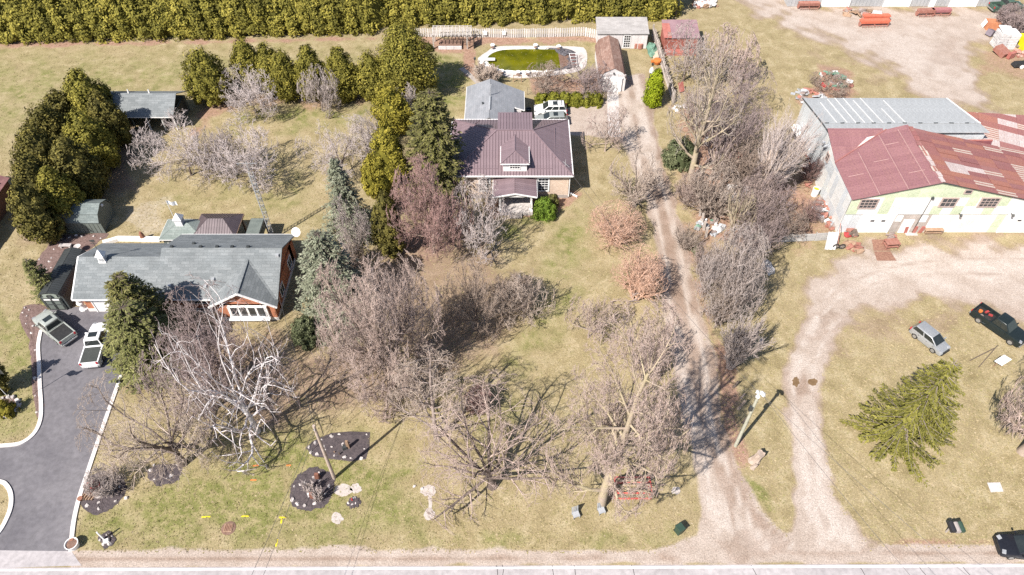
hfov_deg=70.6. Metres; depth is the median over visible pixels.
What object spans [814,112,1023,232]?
barn
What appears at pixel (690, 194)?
bare scrub
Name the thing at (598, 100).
boxwood
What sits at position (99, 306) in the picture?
garage door
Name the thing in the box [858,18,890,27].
seed drill
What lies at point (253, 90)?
apple tree
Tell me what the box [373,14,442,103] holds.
cedar tree
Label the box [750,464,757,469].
tree stump
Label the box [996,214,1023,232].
garage door
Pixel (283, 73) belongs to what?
cedar tree
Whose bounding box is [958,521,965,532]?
mailbox
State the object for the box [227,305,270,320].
bay window
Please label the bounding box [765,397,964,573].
overhead wire
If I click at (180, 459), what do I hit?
bare tree
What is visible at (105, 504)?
mulch bed
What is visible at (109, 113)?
cedar tree
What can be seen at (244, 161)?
apple tree
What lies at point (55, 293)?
storage shed
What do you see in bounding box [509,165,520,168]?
window
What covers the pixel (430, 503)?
gravel trail
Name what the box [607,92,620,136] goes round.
concrete strip
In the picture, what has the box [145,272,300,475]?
birch tree
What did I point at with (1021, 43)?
yellow tank
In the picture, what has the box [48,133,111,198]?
cedar tree
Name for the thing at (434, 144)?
spruce tree
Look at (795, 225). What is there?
bare scrub
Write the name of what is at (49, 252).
rock garden
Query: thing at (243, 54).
cedar tree
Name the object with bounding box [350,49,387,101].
cedar tree
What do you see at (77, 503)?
driveway curb
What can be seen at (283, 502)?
overhead wire
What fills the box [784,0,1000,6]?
machine shed
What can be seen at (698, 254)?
bare scrub
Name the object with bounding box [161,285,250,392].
bare tree
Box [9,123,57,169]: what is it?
cedar tree
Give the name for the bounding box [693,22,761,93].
bare tree
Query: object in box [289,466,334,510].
mulch bed
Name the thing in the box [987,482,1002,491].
concrete slab
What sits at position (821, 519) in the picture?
barn lane
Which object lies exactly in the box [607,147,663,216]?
bare tree
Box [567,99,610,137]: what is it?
gravel parking
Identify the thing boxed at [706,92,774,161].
bare tree
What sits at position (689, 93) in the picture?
bare scrub
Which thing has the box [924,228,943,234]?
work bench
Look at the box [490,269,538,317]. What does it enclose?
bare shrub
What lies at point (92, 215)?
garden shed
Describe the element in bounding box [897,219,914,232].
door
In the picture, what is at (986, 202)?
window
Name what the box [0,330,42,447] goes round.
driveway curb
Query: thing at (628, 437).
bare tree
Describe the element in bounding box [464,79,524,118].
annex
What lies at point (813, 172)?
bare scrub
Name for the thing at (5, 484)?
driveway curb
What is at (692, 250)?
juniper shrub
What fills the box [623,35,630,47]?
door
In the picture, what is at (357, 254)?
bare shrub
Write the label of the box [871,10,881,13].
white hopper
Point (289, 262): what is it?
window
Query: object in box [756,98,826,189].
willow shrub
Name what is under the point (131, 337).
spruce tree
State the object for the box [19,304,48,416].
border bed
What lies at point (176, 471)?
mulch bed
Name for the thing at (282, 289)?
window
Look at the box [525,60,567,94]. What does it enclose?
bare tree
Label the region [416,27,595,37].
picket fence
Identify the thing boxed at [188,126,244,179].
apple tree
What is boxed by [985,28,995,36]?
grey box
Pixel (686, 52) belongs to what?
bare tree
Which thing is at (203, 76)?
cedar tree
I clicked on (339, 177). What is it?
spruce tree
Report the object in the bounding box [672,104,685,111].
rubble heap
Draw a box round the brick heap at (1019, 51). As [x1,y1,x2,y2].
[1013,47,1023,57]
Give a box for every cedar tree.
[5,181,67,244]
[8,150,60,206]
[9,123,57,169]
[20,99,75,143]
[36,165,85,217]
[42,87,74,123]
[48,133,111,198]
[59,67,116,118]
[61,107,121,173]
[86,88,133,148]
[179,44,235,106]
[228,37,262,89]
[254,40,275,98]
[267,48,302,103]
[293,44,330,100]
[323,44,361,103]
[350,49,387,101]
[359,155,381,199]
[366,119,410,203]
[368,83,414,135]
[369,189,406,258]
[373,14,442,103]
[641,67,665,108]
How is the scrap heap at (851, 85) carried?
on the lawn at (132, 76)
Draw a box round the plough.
[841,240,864,253]
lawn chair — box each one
[571,505,579,519]
[597,503,605,515]
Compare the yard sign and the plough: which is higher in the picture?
the plough
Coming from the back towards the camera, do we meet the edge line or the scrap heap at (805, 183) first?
the scrap heap at (805, 183)
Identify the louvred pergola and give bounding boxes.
[245,218,268,233]
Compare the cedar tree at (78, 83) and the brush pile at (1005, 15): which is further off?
the brush pile at (1005, 15)
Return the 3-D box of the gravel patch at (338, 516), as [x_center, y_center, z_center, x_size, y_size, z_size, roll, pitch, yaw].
[-15.132,19.938,62.480,1.153,0.048,0.919,31,55,25]
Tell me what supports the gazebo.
on the lawn at (132, 76)
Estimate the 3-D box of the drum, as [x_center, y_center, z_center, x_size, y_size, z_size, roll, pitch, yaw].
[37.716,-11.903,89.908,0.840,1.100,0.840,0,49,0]
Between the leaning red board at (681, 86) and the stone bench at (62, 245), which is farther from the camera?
the leaning red board at (681, 86)
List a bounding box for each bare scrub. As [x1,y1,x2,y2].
[671,168,708,210]
[672,221,702,249]
[681,84,728,129]
[681,85,713,119]
[683,158,743,218]
[685,239,726,280]
[705,272,745,327]
[718,134,773,189]
[732,199,789,257]
[734,165,797,223]
[734,174,779,227]
[758,198,808,242]
[796,195,824,222]
[797,156,824,182]
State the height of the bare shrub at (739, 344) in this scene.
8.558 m
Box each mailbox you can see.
[945,521,956,532]
[949,522,961,532]
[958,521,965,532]
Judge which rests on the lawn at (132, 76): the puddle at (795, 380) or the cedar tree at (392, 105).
the cedar tree at (392, 105)
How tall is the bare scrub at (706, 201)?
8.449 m
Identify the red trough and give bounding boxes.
[993,44,1016,59]
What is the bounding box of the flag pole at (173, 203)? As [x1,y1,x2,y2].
[166,201,176,216]
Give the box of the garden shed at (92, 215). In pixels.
[55,199,114,232]
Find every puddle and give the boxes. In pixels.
[792,377,799,386]
[808,378,817,385]
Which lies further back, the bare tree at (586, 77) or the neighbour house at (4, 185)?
the bare tree at (586, 77)
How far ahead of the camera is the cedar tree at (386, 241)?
79.36 m
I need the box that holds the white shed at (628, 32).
[596,17,648,48]
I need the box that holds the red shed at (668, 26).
[660,20,699,55]
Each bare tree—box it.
[73,358,221,492]
[132,321,238,442]
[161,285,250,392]
[331,194,371,265]
[344,109,380,155]
[386,343,470,450]
[395,82,419,113]
[416,369,564,534]
[439,253,508,347]
[450,173,511,265]
[467,177,496,211]
[494,270,555,332]
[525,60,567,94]
[545,293,694,522]
[559,55,613,99]
[564,293,615,342]
[581,103,628,151]
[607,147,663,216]
[623,315,674,379]
[662,19,711,81]
[666,31,745,180]
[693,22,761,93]
[695,221,772,329]
[699,101,746,179]
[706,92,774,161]
[707,59,776,124]
[719,189,757,244]
[995,376,1023,456]
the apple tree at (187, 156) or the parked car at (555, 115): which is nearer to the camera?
the apple tree at (187, 156)
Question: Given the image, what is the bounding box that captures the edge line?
[0,565,1023,570]
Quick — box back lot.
[739,0,1010,113]
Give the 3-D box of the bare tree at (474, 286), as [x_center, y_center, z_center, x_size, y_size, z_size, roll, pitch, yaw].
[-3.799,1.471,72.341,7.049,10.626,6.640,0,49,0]
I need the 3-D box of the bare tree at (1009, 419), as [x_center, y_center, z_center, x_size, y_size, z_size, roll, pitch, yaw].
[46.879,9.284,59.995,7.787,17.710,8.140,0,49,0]
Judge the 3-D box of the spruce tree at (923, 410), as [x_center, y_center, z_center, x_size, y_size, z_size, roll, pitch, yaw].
[35.681,10.306,62.583,9.433,13.127,8.985,0,49,0]
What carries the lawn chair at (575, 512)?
on the lawn at (132, 76)
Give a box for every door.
[41,298,67,309]
[90,301,109,311]
[603,78,622,91]
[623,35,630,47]
[820,0,850,6]
[856,214,897,232]
[882,0,911,6]
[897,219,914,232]
[928,0,936,6]
[948,0,978,6]
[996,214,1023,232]
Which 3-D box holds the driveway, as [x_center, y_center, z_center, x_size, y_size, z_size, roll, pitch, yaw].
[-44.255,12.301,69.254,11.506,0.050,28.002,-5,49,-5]
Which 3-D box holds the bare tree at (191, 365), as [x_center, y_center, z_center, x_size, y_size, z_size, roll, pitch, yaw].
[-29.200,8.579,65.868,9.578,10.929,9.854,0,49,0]
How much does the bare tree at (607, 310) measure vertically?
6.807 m
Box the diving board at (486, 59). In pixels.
[478,58,494,60]
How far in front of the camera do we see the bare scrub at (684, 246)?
82.87 m
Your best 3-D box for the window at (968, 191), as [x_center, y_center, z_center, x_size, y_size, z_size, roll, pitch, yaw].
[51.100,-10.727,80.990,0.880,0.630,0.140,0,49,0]
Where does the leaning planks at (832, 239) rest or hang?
on the lawn at (132, 76)
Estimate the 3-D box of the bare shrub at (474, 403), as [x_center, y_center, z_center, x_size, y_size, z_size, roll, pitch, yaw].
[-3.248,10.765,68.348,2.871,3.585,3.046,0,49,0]
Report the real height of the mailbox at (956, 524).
1.420 m
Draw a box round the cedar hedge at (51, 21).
[0,0,683,45]
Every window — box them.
[182,301,207,303]
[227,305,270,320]
[279,281,284,297]
[287,254,291,270]
[478,177,490,191]
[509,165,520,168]
[537,177,549,191]
[825,151,830,162]
[857,199,879,208]
[894,216,903,221]
[919,216,927,221]
[938,197,959,207]
[963,189,973,193]
[977,197,1001,207]
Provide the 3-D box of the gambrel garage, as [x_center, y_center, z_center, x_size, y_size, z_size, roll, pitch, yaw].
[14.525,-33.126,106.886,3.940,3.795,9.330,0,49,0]
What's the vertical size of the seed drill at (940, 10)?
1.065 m
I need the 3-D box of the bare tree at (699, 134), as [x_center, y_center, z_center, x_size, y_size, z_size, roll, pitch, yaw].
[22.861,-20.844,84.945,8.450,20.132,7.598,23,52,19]
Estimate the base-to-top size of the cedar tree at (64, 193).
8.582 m
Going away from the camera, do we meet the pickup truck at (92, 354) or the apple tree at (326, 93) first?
the pickup truck at (92, 354)
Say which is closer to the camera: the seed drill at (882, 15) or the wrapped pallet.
the wrapped pallet
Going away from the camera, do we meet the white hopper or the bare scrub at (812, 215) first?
the bare scrub at (812, 215)
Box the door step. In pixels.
[905,232,917,235]
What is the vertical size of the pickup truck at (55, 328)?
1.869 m
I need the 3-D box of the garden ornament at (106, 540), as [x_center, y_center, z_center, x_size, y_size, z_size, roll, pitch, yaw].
[-34.177,20.945,60.580,0.759,1.500,0.536,-8,49,-7]
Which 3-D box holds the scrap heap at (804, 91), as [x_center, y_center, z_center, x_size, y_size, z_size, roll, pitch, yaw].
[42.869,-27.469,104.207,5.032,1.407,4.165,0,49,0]
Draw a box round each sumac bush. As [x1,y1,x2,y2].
[585,199,646,252]
[609,242,669,301]
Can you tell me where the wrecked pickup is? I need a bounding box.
[987,0,1023,12]
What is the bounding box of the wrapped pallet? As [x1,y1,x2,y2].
[989,25,1021,49]
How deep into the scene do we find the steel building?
92.67 m
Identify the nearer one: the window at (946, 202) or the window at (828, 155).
the window at (946, 202)
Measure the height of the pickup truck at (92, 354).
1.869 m
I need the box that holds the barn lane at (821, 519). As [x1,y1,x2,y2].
[781,313,886,546]
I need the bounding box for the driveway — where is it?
[0,306,121,550]
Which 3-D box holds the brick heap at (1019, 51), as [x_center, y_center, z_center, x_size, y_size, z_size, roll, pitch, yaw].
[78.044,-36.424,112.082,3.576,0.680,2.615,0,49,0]
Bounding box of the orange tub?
[651,58,660,65]
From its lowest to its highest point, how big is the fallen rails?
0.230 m
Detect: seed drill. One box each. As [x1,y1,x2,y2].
[797,1,820,9]
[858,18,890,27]
[861,13,890,18]
[915,8,935,17]
[929,7,951,16]
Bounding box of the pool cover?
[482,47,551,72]
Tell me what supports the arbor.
on the lawn at (132, 76)
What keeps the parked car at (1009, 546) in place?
on the road shoulder
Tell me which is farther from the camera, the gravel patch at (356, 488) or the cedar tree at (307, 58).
the cedar tree at (307, 58)
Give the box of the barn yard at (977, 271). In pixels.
[805,235,1023,319]
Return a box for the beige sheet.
[653,51,658,58]
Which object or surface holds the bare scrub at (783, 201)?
on the lawn at (132, 76)
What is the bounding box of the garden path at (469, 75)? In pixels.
[459,67,479,82]
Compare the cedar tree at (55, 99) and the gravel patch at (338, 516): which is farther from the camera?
the cedar tree at (55, 99)
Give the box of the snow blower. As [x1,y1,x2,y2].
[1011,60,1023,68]
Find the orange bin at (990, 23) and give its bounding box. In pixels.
[981,18,1001,29]
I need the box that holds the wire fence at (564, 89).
[535,87,592,93]
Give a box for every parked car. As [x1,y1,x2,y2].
[533,100,567,114]
[534,111,567,118]
[908,321,950,355]
[993,531,1023,559]
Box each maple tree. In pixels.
[311,249,445,423]
[386,154,473,260]
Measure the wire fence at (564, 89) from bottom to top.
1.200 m
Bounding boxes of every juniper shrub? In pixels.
[290,314,323,350]
[660,135,698,172]
[688,244,702,255]
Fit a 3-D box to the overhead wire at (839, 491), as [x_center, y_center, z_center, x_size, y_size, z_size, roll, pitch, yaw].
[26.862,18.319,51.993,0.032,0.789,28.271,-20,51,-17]
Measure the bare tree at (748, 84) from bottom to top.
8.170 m
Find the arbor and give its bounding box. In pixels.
[431,25,473,48]
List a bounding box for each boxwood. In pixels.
[534,92,548,104]
[546,91,559,100]
[559,91,571,107]
[569,91,584,107]
[580,90,594,108]
[589,91,603,108]
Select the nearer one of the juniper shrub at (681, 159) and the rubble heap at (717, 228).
the rubble heap at (717, 228)
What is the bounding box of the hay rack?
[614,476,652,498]
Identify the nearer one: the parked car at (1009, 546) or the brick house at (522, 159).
the parked car at (1009, 546)
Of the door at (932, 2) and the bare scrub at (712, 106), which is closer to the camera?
the bare scrub at (712, 106)
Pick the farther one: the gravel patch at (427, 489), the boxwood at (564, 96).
the boxwood at (564, 96)
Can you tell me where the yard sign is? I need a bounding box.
[993,355,1011,366]
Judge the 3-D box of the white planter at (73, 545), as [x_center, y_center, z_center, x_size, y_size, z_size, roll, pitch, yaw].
[-36.815,21.562,60.621,1.100,0.620,1.083,0,49,0]
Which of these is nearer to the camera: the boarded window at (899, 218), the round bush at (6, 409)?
the round bush at (6, 409)
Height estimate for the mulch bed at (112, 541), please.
0.144 m
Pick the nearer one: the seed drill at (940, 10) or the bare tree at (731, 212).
the bare tree at (731, 212)
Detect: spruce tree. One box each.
[22,258,51,308]
[100,298,194,397]
[103,270,189,355]
[293,228,377,347]
[321,154,377,251]
[402,88,471,211]
[839,357,965,487]
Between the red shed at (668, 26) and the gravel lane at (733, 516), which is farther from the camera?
the red shed at (668, 26)
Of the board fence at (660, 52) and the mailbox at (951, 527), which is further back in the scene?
the board fence at (660, 52)
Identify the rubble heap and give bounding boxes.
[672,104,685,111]
[694,217,725,236]
[719,183,753,204]
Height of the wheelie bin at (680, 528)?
1.129 m
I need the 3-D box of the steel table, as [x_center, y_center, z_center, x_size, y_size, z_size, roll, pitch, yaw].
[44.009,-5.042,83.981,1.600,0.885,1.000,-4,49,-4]
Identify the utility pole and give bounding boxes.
[312,424,335,479]
[734,390,765,446]
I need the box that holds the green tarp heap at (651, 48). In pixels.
[646,42,656,56]
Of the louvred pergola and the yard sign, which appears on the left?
the louvred pergola
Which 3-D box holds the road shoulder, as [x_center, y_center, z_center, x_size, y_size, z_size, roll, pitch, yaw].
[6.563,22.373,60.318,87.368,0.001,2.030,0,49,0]
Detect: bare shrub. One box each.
[82,463,126,498]
[337,244,367,271]
[464,384,492,414]
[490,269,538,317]
[720,311,777,369]
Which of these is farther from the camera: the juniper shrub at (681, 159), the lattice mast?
the juniper shrub at (681, 159)
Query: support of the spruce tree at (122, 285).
on the lawn at (132, 76)
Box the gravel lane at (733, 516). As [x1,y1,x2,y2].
[618,74,806,552]
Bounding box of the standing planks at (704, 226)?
[698,207,708,237]
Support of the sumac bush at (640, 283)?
on the lawn at (132, 76)
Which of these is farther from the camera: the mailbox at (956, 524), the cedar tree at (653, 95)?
the cedar tree at (653, 95)
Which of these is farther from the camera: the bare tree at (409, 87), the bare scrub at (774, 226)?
the bare tree at (409, 87)
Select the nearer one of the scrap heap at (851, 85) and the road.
the road
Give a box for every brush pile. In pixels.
[807,69,850,97]
[993,2,1023,32]
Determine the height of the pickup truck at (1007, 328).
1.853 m
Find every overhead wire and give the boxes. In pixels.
[252,429,313,573]
[263,430,315,574]
[278,295,313,423]
[574,177,749,382]
[764,397,909,574]
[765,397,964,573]
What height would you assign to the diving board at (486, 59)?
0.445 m
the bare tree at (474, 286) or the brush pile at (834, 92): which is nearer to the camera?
the bare tree at (474, 286)
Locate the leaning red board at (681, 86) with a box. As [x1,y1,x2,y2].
[678,81,683,91]
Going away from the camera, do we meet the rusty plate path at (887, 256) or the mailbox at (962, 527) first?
the mailbox at (962, 527)
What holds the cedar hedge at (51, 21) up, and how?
on the lawn at (132, 76)
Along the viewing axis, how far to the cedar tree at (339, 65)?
99.73 m
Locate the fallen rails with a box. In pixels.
[970,345,997,366]
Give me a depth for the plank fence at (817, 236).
84.44 m
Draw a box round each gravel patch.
[331,512,343,523]
[334,484,351,496]
[350,483,361,492]
[420,485,435,495]
[424,508,434,519]
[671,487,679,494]
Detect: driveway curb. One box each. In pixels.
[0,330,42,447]
[0,479,13,532]
[69,375,122,551]
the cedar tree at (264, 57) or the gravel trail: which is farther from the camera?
the cedar tree at (264, 57)
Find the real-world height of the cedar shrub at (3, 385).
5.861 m
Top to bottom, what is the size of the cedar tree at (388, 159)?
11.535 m
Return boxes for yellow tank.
[1017,33,1023,49]
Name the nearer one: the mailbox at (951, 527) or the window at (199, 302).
the mailbox at (951, 527)
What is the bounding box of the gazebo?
[194,213,246,233]
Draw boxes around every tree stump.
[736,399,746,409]
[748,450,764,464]
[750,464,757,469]
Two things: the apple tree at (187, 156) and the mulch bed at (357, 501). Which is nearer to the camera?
the mulch bed at (357, 501)
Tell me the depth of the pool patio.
111.18 m
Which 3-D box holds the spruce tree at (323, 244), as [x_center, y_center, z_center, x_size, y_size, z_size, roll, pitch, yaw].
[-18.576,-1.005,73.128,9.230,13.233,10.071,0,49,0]
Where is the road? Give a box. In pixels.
[0,563,1023,574]
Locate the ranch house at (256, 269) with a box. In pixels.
[71,227,299,320]
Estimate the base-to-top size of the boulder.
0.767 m
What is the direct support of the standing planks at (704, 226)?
on the lawn at (132, 76)
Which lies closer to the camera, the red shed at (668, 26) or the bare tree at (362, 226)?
the bare tree at (362, 226)
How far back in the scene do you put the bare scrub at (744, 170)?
88.03 m
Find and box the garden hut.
[158,213,199,242]
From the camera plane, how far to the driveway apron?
60.11 m
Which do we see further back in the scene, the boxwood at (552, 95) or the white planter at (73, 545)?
the boxwood at (552, 95)
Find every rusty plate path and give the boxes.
[872,239,889,250]
[874,251,895,260]
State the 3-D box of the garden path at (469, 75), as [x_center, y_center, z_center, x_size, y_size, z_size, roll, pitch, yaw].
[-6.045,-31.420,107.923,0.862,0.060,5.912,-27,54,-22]
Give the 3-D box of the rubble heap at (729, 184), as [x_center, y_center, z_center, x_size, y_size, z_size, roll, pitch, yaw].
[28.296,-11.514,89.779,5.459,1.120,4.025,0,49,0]
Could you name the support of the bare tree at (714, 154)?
on the lawn at (132, 76)
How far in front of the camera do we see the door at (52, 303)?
77.23 m
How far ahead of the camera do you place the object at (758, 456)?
65.42 m
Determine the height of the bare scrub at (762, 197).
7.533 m
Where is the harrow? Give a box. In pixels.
[842,6,882,16]
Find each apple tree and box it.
[126,107,230,186]
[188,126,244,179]
[209,114,278,197]
[219,63,279,122]
[293,113,376,184]
[296,64,341,118]
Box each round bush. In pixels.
[0,398,20,419]
[530,196,557,221]
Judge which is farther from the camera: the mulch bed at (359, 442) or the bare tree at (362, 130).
the bare tree at (362, 130)
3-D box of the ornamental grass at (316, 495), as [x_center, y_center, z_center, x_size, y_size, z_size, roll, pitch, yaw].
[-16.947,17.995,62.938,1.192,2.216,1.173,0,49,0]
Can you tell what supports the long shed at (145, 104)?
on the lawn at (132, 76)
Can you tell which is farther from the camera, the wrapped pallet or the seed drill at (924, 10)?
the seed drill at (924, 10)
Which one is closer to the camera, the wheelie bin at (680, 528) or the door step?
the wheelie bin at (680, 528)
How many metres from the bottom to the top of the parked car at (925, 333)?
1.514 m
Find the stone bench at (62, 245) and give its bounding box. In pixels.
[58,243,71,247]
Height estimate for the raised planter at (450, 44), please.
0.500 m
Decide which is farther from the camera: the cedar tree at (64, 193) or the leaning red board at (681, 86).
the leaning red board at (681, 86)
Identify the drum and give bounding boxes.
[811,186,819,196]
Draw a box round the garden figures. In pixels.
[139,231,144,238]
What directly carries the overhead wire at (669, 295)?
attached to the utility pole at (751, 408)
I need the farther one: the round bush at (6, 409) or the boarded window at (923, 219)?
the boarded window at (923, 219)
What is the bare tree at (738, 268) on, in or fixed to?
on the lawn at (132, 76)
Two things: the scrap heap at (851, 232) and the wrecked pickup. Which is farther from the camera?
the wrecked pickup
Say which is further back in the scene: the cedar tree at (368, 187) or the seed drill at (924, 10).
the seed drill at (924, 10)
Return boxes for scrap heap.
[692,0,718,8]
[791,87,826,102]
[800,175,815,192]
[811,196,835,229]
[818,70,853,90]
[844,228,858,237]
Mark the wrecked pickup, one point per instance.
(995, 6)
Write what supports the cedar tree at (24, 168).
on the lawn at (132, 76)
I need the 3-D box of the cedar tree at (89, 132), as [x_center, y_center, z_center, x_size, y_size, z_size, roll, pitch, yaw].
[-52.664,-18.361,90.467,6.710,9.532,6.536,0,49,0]
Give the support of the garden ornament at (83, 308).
on the driveway
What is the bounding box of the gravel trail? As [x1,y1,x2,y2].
[428,496,431,508]
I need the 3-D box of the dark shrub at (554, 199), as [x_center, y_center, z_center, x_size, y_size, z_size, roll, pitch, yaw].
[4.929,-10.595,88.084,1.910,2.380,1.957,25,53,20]
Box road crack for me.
[496,565,969,574]
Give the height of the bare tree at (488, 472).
13.366 m
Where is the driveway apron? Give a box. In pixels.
[0,550,80,567]
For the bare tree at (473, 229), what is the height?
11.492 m
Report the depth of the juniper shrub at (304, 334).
73.21 m
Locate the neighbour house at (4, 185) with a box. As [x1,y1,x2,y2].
[0,175,10,221]
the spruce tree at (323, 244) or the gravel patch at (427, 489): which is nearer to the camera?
the gravel patch at (427, 489)
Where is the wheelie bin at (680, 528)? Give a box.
[673,522,685,535]
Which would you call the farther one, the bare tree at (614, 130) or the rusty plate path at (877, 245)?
the bare tree at (614, 130)
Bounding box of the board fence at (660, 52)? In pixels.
[652,24,675,102]
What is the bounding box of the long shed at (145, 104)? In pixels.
[106,89,189,129]
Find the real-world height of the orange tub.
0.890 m
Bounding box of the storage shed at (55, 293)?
[37,247,86,309]
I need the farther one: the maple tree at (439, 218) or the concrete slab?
the maple tree at (439, 218)
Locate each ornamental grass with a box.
[299,479,314,492]
[310,485,322,501]
[470,60,502,81]
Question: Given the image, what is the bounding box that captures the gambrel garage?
[595,35,626,91]
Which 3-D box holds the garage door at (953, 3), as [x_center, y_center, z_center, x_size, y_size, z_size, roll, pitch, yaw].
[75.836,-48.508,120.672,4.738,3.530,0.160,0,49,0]
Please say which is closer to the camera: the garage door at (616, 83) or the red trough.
the garage door at (616, 83)
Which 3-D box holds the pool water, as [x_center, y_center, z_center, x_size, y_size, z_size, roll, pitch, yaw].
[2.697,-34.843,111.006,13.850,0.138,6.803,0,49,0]
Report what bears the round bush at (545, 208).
on the lawn at (132, 76)
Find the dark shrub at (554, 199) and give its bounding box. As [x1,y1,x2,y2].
[548,193,559,207]
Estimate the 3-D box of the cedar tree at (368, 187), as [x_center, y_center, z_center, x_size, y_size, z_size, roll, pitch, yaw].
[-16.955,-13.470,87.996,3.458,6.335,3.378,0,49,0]
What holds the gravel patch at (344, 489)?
on the lawn at (132, 76)
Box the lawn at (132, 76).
[0,0,1023,567]
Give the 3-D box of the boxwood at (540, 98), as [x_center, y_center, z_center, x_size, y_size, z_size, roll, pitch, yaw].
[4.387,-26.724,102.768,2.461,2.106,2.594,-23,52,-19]
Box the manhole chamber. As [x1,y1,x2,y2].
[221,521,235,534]
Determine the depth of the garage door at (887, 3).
121.54 m
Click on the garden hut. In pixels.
(177, 225)
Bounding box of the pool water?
[487,49,559,70]
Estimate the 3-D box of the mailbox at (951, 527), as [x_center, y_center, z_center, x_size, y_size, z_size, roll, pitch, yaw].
[36.963,20.433,61.086,0.440,1.420,0.835,0,49,0]
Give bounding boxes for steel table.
[882,238,900,249]
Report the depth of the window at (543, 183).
88.29 m
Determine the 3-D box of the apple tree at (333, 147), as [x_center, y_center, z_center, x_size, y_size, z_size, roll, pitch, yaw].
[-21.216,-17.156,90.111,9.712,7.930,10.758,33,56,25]
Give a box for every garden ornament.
[76,301,87,311]
[96,532,111,543]
[312,473,319,478]
[341,440,349,450]
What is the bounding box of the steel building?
[796,98,989,163]
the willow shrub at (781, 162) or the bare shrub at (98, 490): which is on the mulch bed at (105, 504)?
the bare shrub at (98, 490)
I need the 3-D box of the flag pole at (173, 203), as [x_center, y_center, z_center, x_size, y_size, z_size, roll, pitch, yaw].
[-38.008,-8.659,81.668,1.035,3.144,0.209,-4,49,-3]
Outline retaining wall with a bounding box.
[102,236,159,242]
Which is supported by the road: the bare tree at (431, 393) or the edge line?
the edge line
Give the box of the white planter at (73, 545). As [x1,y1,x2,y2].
[64,537,79,550]
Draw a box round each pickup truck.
[32,309,77,346]
[78,322,110,368]
[969,302,1023,347]
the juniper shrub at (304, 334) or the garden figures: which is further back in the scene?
the garden figures
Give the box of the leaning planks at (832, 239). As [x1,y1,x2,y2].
[825,232,838,249]
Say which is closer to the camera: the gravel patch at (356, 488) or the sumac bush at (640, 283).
the gravel patch at (356, 488)
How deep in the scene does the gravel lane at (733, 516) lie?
71.54 m
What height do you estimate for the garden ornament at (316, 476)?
0.800 m
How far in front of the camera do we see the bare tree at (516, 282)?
74.61 m
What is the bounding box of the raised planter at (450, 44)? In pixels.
[438,40,461,49]
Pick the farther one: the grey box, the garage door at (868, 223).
the grey box
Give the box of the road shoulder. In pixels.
[73,542,1023,566]
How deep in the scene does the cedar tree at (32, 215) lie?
80.84 m
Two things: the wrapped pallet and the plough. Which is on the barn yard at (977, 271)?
the plough
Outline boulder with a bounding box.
[761,259,774,275]
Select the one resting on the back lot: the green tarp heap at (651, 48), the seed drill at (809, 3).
the seed drill at (809, 3)
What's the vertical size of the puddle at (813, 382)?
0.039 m
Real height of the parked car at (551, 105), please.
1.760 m
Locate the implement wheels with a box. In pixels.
[833,223,845,248]
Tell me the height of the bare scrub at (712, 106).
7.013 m
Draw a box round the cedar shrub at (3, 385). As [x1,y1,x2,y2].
[0,362,9,395]
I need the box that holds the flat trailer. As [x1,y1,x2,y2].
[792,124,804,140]
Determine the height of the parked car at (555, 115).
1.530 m
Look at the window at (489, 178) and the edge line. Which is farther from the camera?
the window at (489, 178)
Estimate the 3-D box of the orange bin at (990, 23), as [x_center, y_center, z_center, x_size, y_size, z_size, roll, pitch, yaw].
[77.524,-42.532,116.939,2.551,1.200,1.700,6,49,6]
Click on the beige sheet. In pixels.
(656, 55)
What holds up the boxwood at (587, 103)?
on the lawn at (132, 76)
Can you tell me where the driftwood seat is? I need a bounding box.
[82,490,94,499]
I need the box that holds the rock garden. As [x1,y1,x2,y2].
[36,233,108,272]
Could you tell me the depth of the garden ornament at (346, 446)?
66.51 m
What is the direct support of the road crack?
on the road
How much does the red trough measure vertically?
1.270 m
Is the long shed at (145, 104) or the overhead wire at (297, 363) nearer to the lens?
the overhead wire at (297, 363)
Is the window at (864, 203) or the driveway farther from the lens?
the window at (864, 203)
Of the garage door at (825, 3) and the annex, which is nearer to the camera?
the annex
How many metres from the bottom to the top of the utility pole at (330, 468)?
9.068 m
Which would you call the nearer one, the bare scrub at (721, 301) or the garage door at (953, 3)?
the bare scrub at (721, 301)
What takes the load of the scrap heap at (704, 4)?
on the lawn at (132, 76)
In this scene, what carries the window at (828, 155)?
in the barn
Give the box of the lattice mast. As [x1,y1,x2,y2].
[238,163,273,233]
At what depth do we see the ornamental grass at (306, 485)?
63.25 m
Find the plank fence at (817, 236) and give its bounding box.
[768,231,829,242]
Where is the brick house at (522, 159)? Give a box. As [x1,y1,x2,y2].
[449,112,576,218]
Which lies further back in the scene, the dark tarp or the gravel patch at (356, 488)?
the dark tarp
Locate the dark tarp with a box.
[549,48,576,70]
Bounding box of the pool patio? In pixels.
[479,46,586,77]
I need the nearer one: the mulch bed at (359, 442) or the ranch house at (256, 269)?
the mulch bed at (359, 442)
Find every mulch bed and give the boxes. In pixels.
[80,472,127,514]
[98,530,116,548]
[146,463,181,485]
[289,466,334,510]
[306,431,369,460]
[346,496,360,508]

